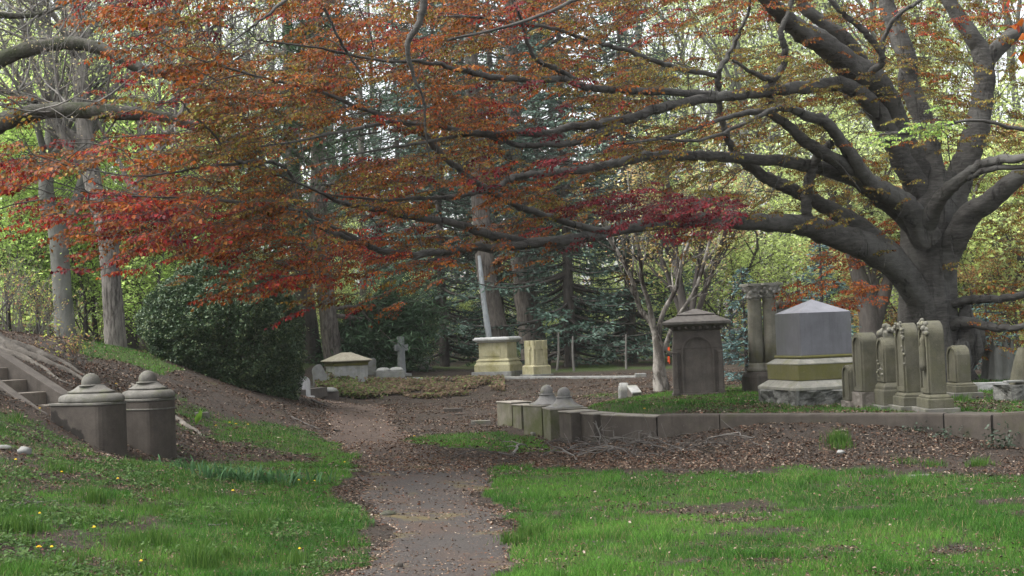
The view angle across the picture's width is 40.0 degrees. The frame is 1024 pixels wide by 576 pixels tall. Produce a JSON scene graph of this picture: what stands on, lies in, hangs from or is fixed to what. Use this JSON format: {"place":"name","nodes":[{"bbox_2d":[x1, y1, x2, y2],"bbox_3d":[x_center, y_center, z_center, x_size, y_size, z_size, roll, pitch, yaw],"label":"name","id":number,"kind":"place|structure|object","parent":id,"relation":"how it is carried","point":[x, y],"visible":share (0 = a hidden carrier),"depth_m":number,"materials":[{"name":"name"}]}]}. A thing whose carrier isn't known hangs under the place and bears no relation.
{"place":"outdoors","nodes":[
{"label":"outdoors","id":0,"kind":"place"},
{"bbox_2d":[318,399,525,575],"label":"path","id":1,"kind":"structure","parent":0,"point":[420,546],"depth_m":12.80,"materials":[{"name":"grey gravel"}]},
{"bbox_2d":[0,340,1023,575],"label":"grass","id":2,"kind":"structure","parent":0,"point":[605,564],"depth_m":11.42,"materials":[{"name":"green plant"}]},
{"bbox_2d":[0,321,1023,575],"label":"ground","id":3,"kind":"structure","parent":0,"point":[484,393],"depth_m":16.28,"materials":[{"name":"brown soil"}]},
{"bbox_2d":[0,234,43,330],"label":"twiggy shrub","id":4,"kind":"object","parent":3,"relation":"on","point":[5,282],"visible":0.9,"depth_m":27.43,"materials":[{"name":"green plant"}]},
{"bbox_2d":[0,258,57,332],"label":"twiggy shrub","id":5,"kind":"object","parent":3,"relation":"on","point":[15,298],"visible":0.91,"depth_m":27.42,"materials":[{"name":"green plant"}]},
{"bbox_2d":[0,348,67,413],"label":"stone stair","id":6,"kind":"object","parent":3,"relation":"on","point":[19,379],"visible":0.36,"depth_m":19.04,"materials":[{"name":"grey stone"}]},
{"bbox_2d":[0,59,81,330],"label":"young tree","id":7,"kind":"object","parent":3,"relation":"on","point":[18,197],"visible":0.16,"depth_m":34.76,"materials":[{"name":"green plant"}]},
{"bbox_2d":[0,81,96,310],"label":"young tree","id":8,"kind":"object","parent":3,"relation":"on","point":[23,227],"visible":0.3,"depth_m":34.05,"materials":[{"name":"green plant"}]},
{"bbox_2d":[0,65,98,333],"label":"young tree","id":9,"kind":"object","parent":3,"relation":"on","point":[21,255],"visible":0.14,"depth_m":34.83,"materials":[{"name":"green plant"}]},
{"bbox_2d":[21,274,87,335],"bbox_3d":[-9.041,0.327,27.481,1.423,1.356,1.065,-2,-2,0],"label":"twiggy shrub","id":10,"kind":"object","parent":3,"relation":"on","point":[47,302],"visible":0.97,"depth_m":27.50,"materials":[{"name":"green plant"}]},
{"bbox_2d":[34,323,99,365],"bbox_3d":[-6.673,0.844,21.120,0.854,0.653,0.831,-1,-2,-30],"label":"twiggy shrub","id":11,"kind":"object","parent":3,"relation":"on","point":[74,348],"visible":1,"depth_m":21.05,"materials":[{"name":"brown plant"}]},
{"bbox_2d":[49,373,127,457],"bbox_3d":[-5.152,1.640,17.263,0.955,1.194,0.528,-3,-2,25],"label":"gate post","id":12,"kind":"object","parent":3,"relation":"on","point":[90,410],"visible":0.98,"depth_m":17.03,"materials":[{"name":"stone"}]},
{"bbox_2d":[7,121,178,340],"bbox_3d":[-10.973,-1.426,35.263,4.043,6.669,5.255,0,-2,-44],"label":"young tree","id":13,"kind":"object","parent":3,"relation":"on","point":[82,294],"visible":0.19,"depth_m":34.91,"materials":[{"name":"green plant"}]},
{"bbox_2d":[0,0,197,338],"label":"grey trunk tree","id":14,"kind":"object","parent":3,"relation":"on","point":[59,285],"visible":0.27,"depth_m":32.91,"materials":[{"name":"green plant"}]},
{"bbox_2d":[0,52,222,342],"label":"young tree","id":15,"kind":"object","parent":3,"relation":"on","point":[94,306],"visible":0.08,"depth_m":36.95,"materials":[{"name":"green plant"}]},
{"bbox_2d":[122,370,175,458],"bbox_3d":[-4.685,1.748,18.160,0.771,1.367,0.528,-3,-2,25],"label":"gate post","id":16,"kind":"object","parent":3,"relation":"on","point":[150,413],"visible":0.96,"depth_m":17.94,"materials":[{"name":"grey stone"}]},
{"bbox_2d":[1,1,296,349],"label":"leaning dark tree","id":17,"kind":"object","parent":3,"relation":"on","point":[132,339],"visible":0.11,"depth_m":36.24,"materials":[{"name":"brown plant"}]},
{"bbox_2d":[72,78,239,347],"bbox_3d":[-10.008,-2.044,38.438,5.054,8.336,6.569,-4,-3,45],"label":"young tree","id":18,"kind":"object","parent":3,"relation":"on","point":[196,237],"visible":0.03,"depth_m":37.96,"materials":[{"name":"green plant"}]},
{"bbox_2d":[69,124,250,334],"bbox_3d":[-8.756,-0.939,35.777,4.043,6.669,5.255,-4,-2,43],"label":"young tree","id":19,"kind":"object","parent":3,"relation":"on","point":[169,255],"visible":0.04,"depth_m":35.59,"materials":[{"name":"green plant"}]},
{"bbox_2d":[71,123,249,350],"bbox_3d":[-8.507,-1.019,34.809,5.255,6.669,4.043,-1,-2,-38],"label":"young tree","id":20,"kind":"object","parent":3,"relation":"on","point":[135,292],"visible":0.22,"depth_m":34.00,"materials":[{"name":"green plant"}]},
{"bbox_2d":[0,0,330,347],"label":"rough trunk tree","id":21,"kind":"object","parent":3,"relation":"on","point":[114,331],"visible":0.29,"depth_m":31.38,"materials":[{"name":"grey plant"}]},
{"bbox_2d":[0,0,335,459],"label":"mossy limbed tree","id":22,"kind":"object","parent":3,"relation":"on","point":[54,110],"visible":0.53,"depth_m":20.61,"materials":[{"name":"grey plant"}]},
{"bbox_2d":[0,358,374,575],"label":"ground ivy","id":23,"kind":"object","parent":3,"relation":"on","point":[70,571],"visible":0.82,"depth_m":11.28,"materials":[{"name":"green plant"}]},
{"bbox_2d":[189,461,235,481],"bbox_3d":[-3.040,1.843,14.135,0.478,0.240,0.365,-4,-2,42],"label":"bulb leaf clump","id":24,"kind":"object","parent":3,"relation":"on","point":[208,471],"visible":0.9,"depth_m":14.13,"materials":[{"name":"green plant"}]},
{"bbox_2d":[134,0,301,349],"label":"bare tree","id":25,"kind":"object","parent":3,"relation":"on","point":[217,28],"visible":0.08,"depth_m":59.10,"materials":[{"name":"grey plant"}]},
{"bbox_2d":[132,252,307,399],"bbox_3d":[-5.679,0.742,27.488,3.340,3.048,3.238,-2,-2,0],"label":"round bush","id":26,"kind":"object","parent":3,"relation":"on","point":[226,351],"visible":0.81,"depth_m":26.49,"materials":[{"name":"green plant"}]},
{"bbox_2d":[164,0,395,363],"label":"dark pine","id":27,"kind":"object","parent":3,"relation":"on","point":[309,322],"visible":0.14,"depth_m":41.82,"materials":[{"name":"brown plant"}]},
{"bbox_2d":[213,0,361,258],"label":"bare tree","id":28,"kind":"object","parent":3,"relation":"on","point":[271,20],"visible":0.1,"depth_m":71.97,"materials":[{"name":"grey plant"}]},
{"bbox_2d":[264,0,391,347],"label":"spruce tree","id":29,"kind":"object","parent":3,"relation":"on","point":[332,149],"visible":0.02,"depth_m":60.14,"materials":[{"name":"green plant"}]},
{"bbox_2d":[257,0,415,304],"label":"bare tree","id":30,"kind":"object","parent":3,"relation":"on","point":[308,170],"visible":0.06,"depth_m":74.34,"materials":[{"name":"grey plant"}]},
{"bbox_2d":[266,0,415,281],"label":"bare tree","id":31,"kind":"object","parent":3,"relation":"on","point":[372,85],"visible":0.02,"depth_m":78.77,"materials":[{"name":"grey plant"}]},
{"bbox_2d":[320,352,372,381],"bbox_3d":[-4.510,2.167,38.356,1.168,0.820,0.968,-1,-2,-26],"label":"hipped tomb","id":32,"kind":"object","parent":3,"relation":"on","point":[351,364],"visible":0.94,"depth_m":38.06,"materials":[{"name":"stone"}]},
{"bbox_2d":[249,0,473,371],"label":"spruce tree","id":33,"kind":"object","parent":3,"relation":"on","point":[355,334],"visible":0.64,"depth_m":40.49,"materials":[{"name":"green plant"}]},
{"bbox_2d":[327,82,410,303],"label":"thin pole tree","id":34,"kind":"object","parent":3,"relation":"on","point":[361,149],"visible":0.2,"depth_m":51.99,"materials":[{"name":"green plant"}]},
{"bbox_2d":[336,0,467,347],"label":"spruce tree","id":35,"kind":"object","parent":3,"relation":"on","point":[384,137],"visible":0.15,"depth_m":56.12,"materials":[{"name":"green plant"}]},
{"bbox_2d":[314,371,504,399],"bbox_3d":[-2.744,2.470,36.613,5.176,0.742,2.955,-2,-2,0],"label":"bank ivy","id":36,"kind":"object","parent":3,"relation":"on","point":[351,387],"visible":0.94,"depth_m":36.49,"materials":[{"name":"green plant"}]},
{"bbox_2d":[337,0,517,366],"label":"spruce tree","id":37,"kind":"object","parent":3,"relation":"on","point":[444,359],"visible":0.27,"depth_m":46.89,"materials":[{"name":"green plant"}]},
{"bbox_2d":[353,0,504,350],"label":"spruce tree","id":38,"kind":"object","parent":3,"relation":"on","point":[392,143],"visible":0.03,"depth_m":76.08,"materials":[{"name":"green plant"}]},
{"bbox_2d":[417,2,514,354],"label":"spruce tree","id":39,"kind":"object","parent":3,"relation":"on","point":[464,217],"visible":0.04,"depth_m":65.95,"materials":[{"name":"green plant"}]},
{"bbox_2d":[389,0,558,336],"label":"leaning pine","id":40,"kind":"object","parent":3,"relation":"on","point":[495,309],"visible":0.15,"depth_m":42.84,"materials":[{"name":"brown plant"}]},
{"bbox_2d":[478,255,491,336],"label":"obelisk","id":41,"kind":"object","parent":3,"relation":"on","point":[487,326],"visible":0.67,"depth_m":41.57,"materials":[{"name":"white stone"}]},
{"bbox_2d":[472,336,521,375],"bbox_3d":[-0.387,1.918,39.160,1.200,1.110,1.000,-3,-2,24],"label":"pedestal","id":42,"kind":"object","parent":3,"relation":"on","point":[497,355],"visible":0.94,"depth_m":38.82,"materials":[{"name":"grey stone"}]},
{"bbox_2d":[417,0,588,355],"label":"spruce tree","id":43,"kind":"object","parent":3,"relation":"on","point":[488,57],"visible":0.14,"depth_m":49.91,"materials":[{"name":"green plant"}]},
{"bbox_2d":[0,0,1023,382],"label":"copper beech","id":44,"kind":"object","parent":3,"relation":"on","point":[932,210],"visible":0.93,"depth_m":20.15,"materials":[{"name":"red plant"}]},
{"bbox_2d":[0,31,1023,341],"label":"distant woods","id":45,"kind":"object","parent":3,"relation":"on","point":[632,241],"depth_m":98.77,"materials":[{"name":"green plant"}]},
{"bbox_2d":[0,260,1023,351],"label":"undergrowth","id":46,"kind":"object","parent":3,"relation":"on","point":[100,325],"visible":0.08,"depth_m":39.24,"materials":[{"name":"green plant"}]},
{"bbox_2d":[0,324,1023,575],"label":"fallen leaves","id":47,"kind":"object","parent":3,"relation":"on","point":[646,458],"depth_m":16.22,"materials":[{"name":"brown plant"}]},
{"bbox_2d":[496,400,531,425],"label":"kerb block","id":48,"kind":"structure","parent":3,"relation":"on","point":[504,412],"depth_m":23.83,"materials":[{"name":"grey stone"}]},
{"bbox_2d":[445,0,590,365],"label":"straight pine","id":49,"kind":"object","parent":3,"relation":"on","point":[523,301],"visible":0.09,"depth_m":44.80,"materials":[{"name":"brown plant"}]},
{"bbox_2d":[520,340,553,375],"bbox_3d":[0.662,1.937,38.557,0.660,1.000,0.700,-1,-2,-30],"label":"cross block tomb","id":50,"kind":"object","parent":3,"relation":"on","point":[536,358],"visible":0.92,"depth_m":38.35,"materials":[{"name":"grey stone"}]},
{"bbox_2d":[522,385,556,435],"bbox_3d":[0.563,2.045,22.146,0.584,1.043,0.584,-1,-2,-30],"label":"terrace post","id":51,"kind":"object","parent":3,"relation":"on","point":[533,416],"visible":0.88,"depth_m":22.03,"materials":[{"name":"grey stone"}]},
{"bbox_2d":[467,2,637,353],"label":"spruce tree","id":52,"kind":"object","parent":3,"relation":"on","point":[542,121],"visible":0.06,"depth_m":58.09,"materials":[{"name":"green plant"}]},
{"bbox_2d":[478,2,643,333],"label":"spruce tree","id":53,"kind":"object","parent":3,"relation":"on","point":[551,116],"visible":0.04,"depth_m":75.89,"materials":[{"name":"green plant"}]},
{"bbox_2d":[542,387,587,440],"bbox_3d":[0.796,2.014,21.146,0.584,1.050,0.584,-2,-2,-10],"label":"terrace post","id":54,"kind":"object","parent":3,"relation":"on","point":[564,400],"visible":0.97,"depth_m":20.97,"materials":[{"name":"grey stone"}]},
{"bbox_2d":[440,1,691,366],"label":"spruce tree","id":55,"kind":"object","parent":3,"relation":"on","point":[570,314],"visible":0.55,"depth_m":42.78,"materials":[{"name":"green plant"}]},
{"bbox_2d":[558,409,597,443],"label":"kerb block","id":56,"kind":"structure","parent":3,"relation":"on","point":[569,424],"depth_m":20.20,"materials":[{"name":"stone"}]},
{"bbox_2d":[580,411,615,442],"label":"kerb block","id":57,"kind":"structure","parent":3,"relation":"on","point":[588,419],"depth_m":19.95,"materials":[{"name":"stone"}]},
{"bbox_2d":[600,413,658,441],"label":"kerb block","id":58,"kind":"structure","parent":3,"relation":"on","point":[626,423],"depth_m":19.39,"materials":[{"name":"stone"}]},
{"bbox_2d":[567,0,694,331],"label":"bare tree","id":59,"kind":"object","parent":3,"relation":"on","point":[591,15],"visible":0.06,"depth_m":75.97,"materials":[{"name":"grey plant"}]},
{"bbox_2d":[535,0,746,363],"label":"spruce tree","id":60,"kind":"object","parent":3,"relation":"on","point":[633,316],"visible":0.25,"depth_m":45.96,"materials":[{"name":"green plant"}]},
{"bbox_2d":[542,148,740,391],"bbox_3d":[2.718,-0.263,27.647,4.486,5.068,1.955,-1,-2,-26],"label":"peeling bark tree","id":61,"kind":"object","parent":3,"relation":"on","point":[660,378],"visible":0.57,"depth_m":27.43,"materials":[{"name":"beige plant"}]},
{"bbox_2d":[584,0,731,350],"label":"bare tree","id":62,"kind":"object","parent":3,"relation":"on","point":[639,31],"visible":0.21,"depth_m":65.88,"materials":[{"name":"green plant"}]},
{"bbox_2d":[634,232,709,350],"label":"understory shrub","id":63,"kind":"object","parent":3,"relation":"on","point":[673,309],"visible":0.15,"depth_m":47.90,"materials":[{"name":"green plant"}]},
{"bbox_2d":[613,6,741,353],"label":"spruce tree","id":64,"kind":"object","parent":3,"relation":"on","point":[668,99],"visible":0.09,"depth_m":60.12,"materials":[{"name":"green plant"}]},
{"bbox_2d":[657,413,725,437],"bbox_3d":[2.411,1.982,18.780,0.894,0.601,0.280,-3,-2,31],"label":"kerb stone","id":65,"kind":"object","parent":3,"relation":"on","point":[691,423],"visible":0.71,"depth_m":18.69,"materials":[{"name":"stone"}]},
{"bbox_2d":[588,84,795,311],"bbox_3d":[4.511,-1.319,33.839,5.242,7.491,3.548,-2,-2,0],"label":"vase tree","id":66,"kind":"object","parent":3,"relation":"on","point":[680,299],"visible":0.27,"depth_m":34.21,"materials":[{"name":"green plant"}]},
{"bbox_2d":[586,0,797,309],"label":"woodland tree","id":67,"kind":"object","parent":3,"relation":"on","point":[690,112],"visible":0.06,"depth_m":75.59,"materials":[{"name":"green plant"}]},
{"bbox_2d":[662,309,730,395],"bbox_3d":[3.233,1.138,24.573,1.179,1.550,1.009,-2,-2,6],"label":"brownstone monument","id":68,"kind":"object","parent":3,"relation":"on","point":[697,359],"visible":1,"depth_m":24.21,"materials":[{"name":"stone"}]},
{"bbox_2d":[597,119,808,336],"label":"understory shrub","id":69,"kind":"object","parent":3,"relation":"on","point":[727,286],"visible":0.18,"depth_m":48.76,"materials":[{"name":"green plant"}]},
{"bbox_2d":[621,111,844,360],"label":"understory shrub","id":70,"kind":"object","parent":3,"relation":"on","point":[761,254],"visible":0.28,"depth_m":43.21,"materials":[{"name":"green plant"}]},
{"bbox_2d":[721,266,762,381],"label":"blue spruce","id":71,"kind":"object","parent":3,"relation":"on","point":[745,360],"visible":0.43,"depth_m":29.48,"materials":[{"name":"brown plant"}]},
{"bbox_2d":[679,0,824,308],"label":"bare tree","id":72,"kind":"object","parent":3,"relation":"on","point":[724,148],"visible":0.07,"depth_m":69.87,"materials":[{"name":"grey plant"}]},
{"bbox_2d":[641,0,864,351],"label":"woodland tree","id":73,"kind":"object","parent":3,"relation":"on","point":[740,84],"visible":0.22,"depth_m":58.42,"materials":[{"name":"green plant"}]},
{"bbox_2d":[739,282,783,392],"bbox_3d":[4.382,0.868,24.576,0.713,1.900,0.620,-2,-2,-15],"label":"twin column monument","id":74,"kind":"object","parent":3,"relation":"on","point":[762,345],"visible":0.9,"depth_m":24.47,"materials":[{"name":"grey stone"}]},
{"bbox_2d":[681,95,883,326],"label":"understory shrub","id":75,"kind":"object","parent":3,"relation":"on","point":[778,202],"visible":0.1,"depth_m":48.60,"materials":[{"name":"green plant"}]},
{"bbox_2d":[673,0,896,294],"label":"woodland tree","id":76,"kind":"object","parent":3,"relation":"on","point":[771,121],"visible":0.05,"depth_m":81.78,"materials":[{"name":"green plant"}]},
{"bbox_2d":[662,0,935,299],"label":"woodland tree","id":77,"kind":"object","parent":3,"relation":"on","point":[757,52],"visible":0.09,"depth_m":65.24,"materials":[{"name":"green plant"}]},
{"bbox_2d":[758,299,852,406],"bbox_3d":[4.484,0.939,20.872,1.450,1.545,1.435,-2,-2,-15],"label":"granite monument","id":78,"kind":"object","parent":3,"relation":"on","point":[813,356],"visible":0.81,"depth_m":20.48,"materials":[{"name":"stone"}]},
{"bbox_2d":[727,143,893,332],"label":"understory shrub","id":79,"kind":"object","parent":3,"relation":"on","point":[805,249],"visible":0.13,"depth_m":41.74,"materials":[{"name":"green plant"}]},
{"bbox_2d":[720,412,947,432],"bbox_3d":[4.041,1.887,17.806,2.876,0.603,0.280,-3,-2,31],"label":"kerb stone","id":80,"kind":"object","parent":3,"relation":"on","point":[935,421],"visible":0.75,"depth_m":17.56,"materials":[{"name":"stone"}]},
{"bbox_2d":[793,243,878,337],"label":"blue spruce","id":81,"kind":"object","parent":3,"relation":"on","point":[819,262],"visible":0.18,"depth_m":30.48,"materials":[{"name":"green plant"}]},
{"bbox_2d":[791,180,901,333],"bbox_3d":[9.853,-0.317,38.525,4.372,5.325,3.883,-3,-2,19],"label":"copper tree","id":82,"kind":"object","parent":3,"relation":"on","point":[892,319],"visible":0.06,"depth_m":38.82,"materials":[{"name":"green plant"}]},
{"bbox_2d":[841,364,853,407],"bbox_3d":[4.728,1.374,19.555,0.250,0.620,0.319,-2,-2,-10],"label":"headstone","id":83,"kind":"object","parent":3,"relation":"on","point":[847,384],"visible":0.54,"depth_m":19.50,"materials":[{"name":"grey stone"}]},
{"bbox_2d":[751,0,960,333],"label":"bare tree","id":84,"kind":"object","parent":3,"relation":"on","point":[825,6],"visible":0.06,"depth_m":65.78,"materials":[{"name":"grey plant"}]},
{"bbox_2d":[753,72,972,336],"bbox_3d":[9.266,-1.736,37.593,5.701,8.563,4.892,-2,-2,0],"label":"dark forked tree","id":85,"kind":"object","parent":3,"relation":"on","point":[871,317],"visible":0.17,"depth_m":36.85,"materials":[{"name":"brown plant"}]},
{"bbox_2d":[852,332,878,408],"bbox_3d":[4.852,1.140,19.264,0.354,1.059,0.479,-2,-2,-6],"label":"headstone","id":86,"kind":"object","parent":3,"relation":"on","point":[865,381],"visible":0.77,"depth_m":19.10,"materials":[{"name":"grey stone"}]},
{"bbox_2d":[871,323,898,409],"bbox_3d":[5.052,1.056,18.870,0.430,1.171,0.620,-2,-2,-1],"label":"headstone","id":87,"kind":"object","parent":3,"relation":"on","point":[885,390],"visible":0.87,"depth_m":18.71,"materials":[{"name":"stone"}]},
{"bbox_2d":[765,0,1023,335],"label":"woodland tree","id":88,"kind":"object","parent":3,"relation":"on","point":[872,5],"visible":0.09,"depth_m":56.07,"materials":[{"name":"green plant"}]},
{"bbox_2d":[804,114,991,326],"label":"understory shrub","id":89,"kind":"object","parent":3,"relation":"on","point":[853,142],"visible":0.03,"depth_m":42.27,"materials":[{"name":"green plant"}]},
{"bbox_2d":[888,321,921,411],"bbox_3d":[5.165,1.026,18.321,0.430,1.196,0.640,-2,-2,0],"label":"headstone","id":90,"kind":"object","parent":3,"relation":"on","point":[907,367],"visible":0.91,"depth_m":18.14,"materials":[{"name":"stone"}]},
{"bbox_2d":[791,0,1023,310],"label":"woodland tree","id":91,"kind":"object","parent":3,"relation":"on","point":[915,14],"visible":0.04,"depth_m":61.56,"materials":[{"name":"green plant"}]},
{"bbox_2d":[844,47,1023,321],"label":"understory shrub","id":92,"kind":"object","parent":3,"relation":"on","point":[959,128],"visible":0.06,"depth_m":46.40,"materials":[{"name":"green plant"}]},
{"bbox_2d":[911,318,960,412],"bbox_3d":[5.305,0.986,17.721,0.440,1.230,0.640,-2,-2,0],"label":"headstone","id":93,"kind":"object","parent":3,"relation":"on","point":[933,397],"visible":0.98,"depth_m":17.54,"materials":[{"name":"stone"}]},
{"bbox_2d":[894,69,1023,346],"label":"understory shrub","id":94,"kind":"object","parent":3,"relation":"on","point":[935,114],"visible":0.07,"depth_m":39.30,"materials":[{"name":"green plant"}]},
{"bbox_2d":[946,345,983,398],"bbox_3d":[6.542,1.236,20.564,0.440,0.799,0.660,-2,-2,-2],"label":"headstone","id":95,"kind":"object","parent":3,"relation":"on","point":[958,369],"visible":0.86,"depth_m":20.37,"materials":[{"name":"stone"}]},
{"bbox_2d":[906,0,1023,179],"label":"woodland tree","id":96,"kind":"object","parent":3,"relation":"on","point":[1012,48],"visible":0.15,"depth_m":54.49,"materials":[{"name":"green plant"}]},
{"bbox_2d":[911,41,1023,334],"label":"understory shrub","id":97,"kind":"object","parent":3,"relation":"on","point":[995,242],"visible":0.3,"depth_m":35.49,"materials":[{"name":"green plant"}]},
{"bbox_2d":[944,411,999,440],"bbox_3d":[5.579,1.894,16.782,0.420,0.800,0.656,-1,-2,-35],"label":"kerb stone","id":98,"kind":"object","parent":3,"relation":"on","point":[974,424],"visible":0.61,"depth_m":16.66,"materials":[{"name":"stone"}]},
{"bbox_2d":[941,75,1023,339],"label":"understory shrub","id":99,"kind":"object","parent":3,"relation":"on","point":[996,153],"visible":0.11,"depth_m":36.78,"materials":[{"name":"green plant"}]},
{"bbox_2d":[957,197,1023,354],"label":"copper tree","id":100,"kind":"object","parent":3,"relation":"on","point":[980,270],"visible":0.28,"depth_m":35.88,"materials":[{"name":"green plant"}]},
{"bbox_2d":[971,294,1019,368],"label":"tree","id":101,"kind":"object","parent":3,"relation":"on","point":[986,319],"visible":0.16,"depth_m":30.88,"materials":[{"name":"green plant"}]},
{"bbox_2d":[980,335,1014,379],"bbox_3d":[8.956,1.357,25.945,0.759,0.979,0.770,-4,-2,42],"label":"gravestone","id":102,"kind":"object","parent":3,"relation":"on","point":[997,365],"visible":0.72,"depth_m":25.76,"materials":[{"name":"grey stone"}]},
{"bbox_2d":[993,347,1023,400],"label":"rustic monument","id":103,"kind":"object","parent":3,"relation":"on","point":[1013,389],"visible":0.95,"depth_m":19.48,"materials":[{"name":"grey stone"}]},
{"bbox_2d":[993,411,1023,448],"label":"kerb stone","id":104,"kind":"object","parent":3,"relation":"on","point":[1014,420],"visible":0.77,"depth_m":15.96,"materials":[{"name":"stone"}]},
{"bbox_2d":[0,0,1023,332],"label":"sky","id":105,"kind":"structure","parent":0,"point":[1021,13],"materials":[{"name":"white"}]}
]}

